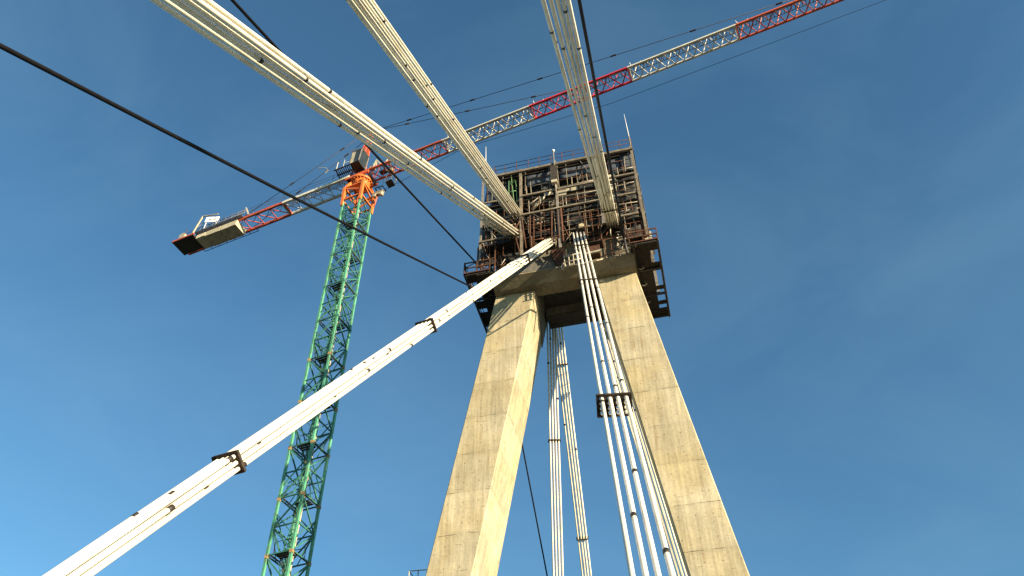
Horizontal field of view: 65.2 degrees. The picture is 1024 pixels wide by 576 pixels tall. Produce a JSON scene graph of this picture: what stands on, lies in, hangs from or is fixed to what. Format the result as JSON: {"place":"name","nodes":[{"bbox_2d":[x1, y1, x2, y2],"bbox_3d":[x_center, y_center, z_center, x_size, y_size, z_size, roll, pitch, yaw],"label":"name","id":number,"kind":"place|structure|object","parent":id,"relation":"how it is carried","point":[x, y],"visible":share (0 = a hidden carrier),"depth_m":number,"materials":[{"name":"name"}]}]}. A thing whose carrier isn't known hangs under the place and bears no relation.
{"place":"outdoors","nodes":[
{"label":"outdoors","id":0,"kind":"place"},
{"bbox_2d":[0,0,1023,575],"label":"sky","id":1,"kind":"structure","parent":0,"point":[835,207],"materials":[{"name":"blue"}]},
{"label":"bridge deck","id":2,"kind":"structure","parent":0,"visible":0},
{"bbox_2d":[149,0,527,239],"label":"stay cable","id":3,"kind":"object","parent":2,"relation":"attached to","point":[217,12],"visible":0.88,"depth_m":25.24,"materials":[{"name":"metal"}]},
{"bbox_2d":[522,443,547,575],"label":"black rope","id":4,"kind":"object","parent":2,"relation":"on","point":[534,509],"depth_m":59.12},
{"bbox_2d":[577,0,628,254],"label":"black rope","id":5,"kind":"object","parent":2,"relation":"on","point":[595,87],"visible":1,"depth_m":33.69,"materials":[{"name":"fabric"}]},
{"label":"ground","id":6,"kind":"structure","parent":0,"visible":0},
{"bbox_2d":[172,0,884,575],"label":"tower crane","id":7,"kind":"object","parent":6,"relation":"on","point":[356,180],"visible":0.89,"depth_m":70.45,"materials":[{"name":"metal"}]},
{"bbox_2d":[426,233,749,575],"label":"pylon","id":8,"kind":"object","parent":6,"relation":"on","point":[473,520],"visible":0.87,"depth_m":45.28,"materials":[{"name":"concrete"}]},
{"bbox_2d":[0,43,473,288],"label":"black rope","id":9,"kind":"object","parent":8,"relation":"attached to","point":[9,50],"visible":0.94,"depth_m":20.96,"materials":[{"name":"fabric"}]},
{"bbox_2d":[42,237,558,575],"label":"stay cable","id":10,"kind":"object","parent":8,"relation":"attached to","point":[96,556],"visible":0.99,"depth_m":17.59,"materials":[{"name":"metal"}]},
{"bbox_2d":[230,0,478,264],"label":"black rope","id":11,"kind":"object","parent":8,"relation":"attached to","point":[250,19],"visible":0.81,"depth_m":36.83,"materials":[{"name":"fabric"}]},
{"bbox_2d":[408,569,426,575],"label":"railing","id":12,"kind":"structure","parent":8,"relation":"attached to","point":[410,571],"depth_m":41.20,"materials":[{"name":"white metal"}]},
{"bbox_2d":[346,0,526,221],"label":"stay cable","id":13,"kind":"object","parent":8,"relation":"attached to","point":[402,63],"visible":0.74,"depth_m":38.51,"materials":[{"name":"metal"}]},
{"bbox_2d":[463,258,495,333],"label":"side walkway","id":14,"kind":"structure","parent":8,"relation":"attached to","point":[488,298],"depth_m":54.03,"materials":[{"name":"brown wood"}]},
{"bbox_2d":[513,253,555,273],"bbox_3d":[1.488,-1.626,53.276,2.968,2.005,0.479,-10,-47,10],"label":"shuttering panel","id":15,"kind":"object","parent":8,"relation":"attached to","point":[546,261],"visible":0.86,"depth_m":52.82,"materials":[{"name":"grey wood"}]},
{"bbox_2d":[546,322,563,575],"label":"stay cable","id":16,"kind":"object","parent":8,"relation":"attached to","point":[553,441],"visible":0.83,"depth_m":52.58,"materials":[{"name":"metal"}]},
{"bbox_2d":[550,248,564,270],"bbox_3d":[3.045,-1.674,52.621,0.916,2.180,0.593,-10,-47,10],"label":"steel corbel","id":17,"kind":"object","parent":8,"relation":"attached to","point":[558,258],"visible":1,"depth_m":52.76,"materials":[{"name":"brown metal"}]},
{"bbox_2d":[475,138,659,292],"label":"scaffold house","id":18,"kind":"structure","parent":8,"relation":"on","point":[546,211],"depth_m":56.12,"materials":[{"name":"brown metal"}]},
{"bbox_2d":[476,244,498,282],"bbox_3d":[-1.607,-1.579,53.597,1.284,2.782,0.970,-10,-47,10],"label":"work cage","id":19,"kind":"object","parent":18,"relation":"attached to","point":[482,277],"visible":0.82,"depth_m":53.32,"materials":[{"name":"metal"}]},
{"bbox_2d":[508,177,517,203],"bbox_3d":[0.056,-7.126,58.123,0.684,3.296,0.165,-10,-47,10],"label":"green hose","id":20,"kind":"object","parent":18,"relation":"hanging from","point":[512,189],"visible":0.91,"depth_m":58.24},
{"bbox_2d":[550,149,557,194],"bbox_3d":[3.024,-8.490,57.835,0.480,5.459,0.374,-10,-47,10],"label":"lamp pole","id":21,"kind":"object","parent":18,"relation":"attached to","point":[554,174],"visible":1,"depth_m":57.28,"materials":[{"name":"grey metal"}]},
{"bbox_2d":[563,251,602,267],"bbox_3d":[4.517,-1.980,51.563,2.625,1.351,0.100,-10,-47,10],"label":"ledge railing","id":22,"kind":"object","parent":18,"relation":"attached to","point":[569,261],"visible":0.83,"depth_m":51.49,"materials":[{"name":"metal"}]},
{"bbox_2d":[583,210,603,247],"bbox_3d":[5.432,-3.863,53.294,1.063,3.128,0.770,-10,-47,10],"label":"work cage","id":23,"kind":"object","parent":18,"relation":"attached to","point":[600,243],"visible":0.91,"depth_m":52.95,"materials":[{"name":"metal"}]},
{"bbox_2d":[584,236,600,259],"bbox_3d":[5.309,-2.521,52.117,1.107,1.506,0.760,-10,-47,10],"label":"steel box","id":24,"kind":"object","parent":23,"relation":"hanging from","point":[595,251],"visible":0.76,"depth_m":51.78,"materials":[{"name":"metal"}]},
{"bbox_2d":[604,240,620,258],"bbox_3d":[6.494,-2.540,51.681,1.165,1.651,0.052,-10,-47,10],"label":"ladder frame","id":25,"kind":"object","parent":18,"relation":"attached to","point":[605,254],"visible":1,"depth_m":51.65,"materials":[{"name":"metal"}]},
{"bbox_2d":[616,234,630,251],"bbox_3d":[7.168,-2.949,51.711,0.973,1.738,0.450,-10,-47,10],"label":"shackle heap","id":26,"kind":"object","parent":18,"relation":"hanging from","point":[619,240],"visible":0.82,"depth_m":51.54,"materials":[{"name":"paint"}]},
{"bbox_2d":[624,221,644,246],"bbox_3d":[7.995,-3.464,52.029,1.179,1.546,0.870,-10,-47,10],"label":"work cage","id":27,"kind":"object","parent":18,"relation":"attached to","point":[636,239],"visible":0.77,"depth_m":51.62,"materials":[{"name":"metal"}]},
{"bbox_2d":[554,327,591,575],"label":"stay cable","id":28,"kind":"object","parent":8,"relation":"attached to","point":[583,537],"visible":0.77,"depth_m":58.32,"materials":[{"name":"metal"}]},
{"bbox_2d":[541,0,618,227],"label":"stay cable","id":29,"kind":"object","parent":8,"relation":"attached to","point":[609,207],"visible":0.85,"depth_m":30.74,"materials":[{"name":"metal"}]},
{"bbox_2d":[570,227,675,575],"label":"stay cable","id":30,"kind":"object","parent":8,"relation":"attached to","point":[623,399],"visible":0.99,"depth_m":20.34,"materials":[{"name":"metal"}]},
{"bbox_2d":[598,320,686,575],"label":"stay cable","id":31,"kind":"object","parent":8,"relation":"attached to","point":[655,486],"visible":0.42,"depth_m":51.99,"materials":[{"name":"metal"}]},
{"bbox_2d":[628,227,670,318],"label":"side walkway","id":32,"kind":"structure","parent":8,"relation":"attached to","point":[646,266],"depth_m":52.29,"materials":[{"name":"brown metal"}]}
]}

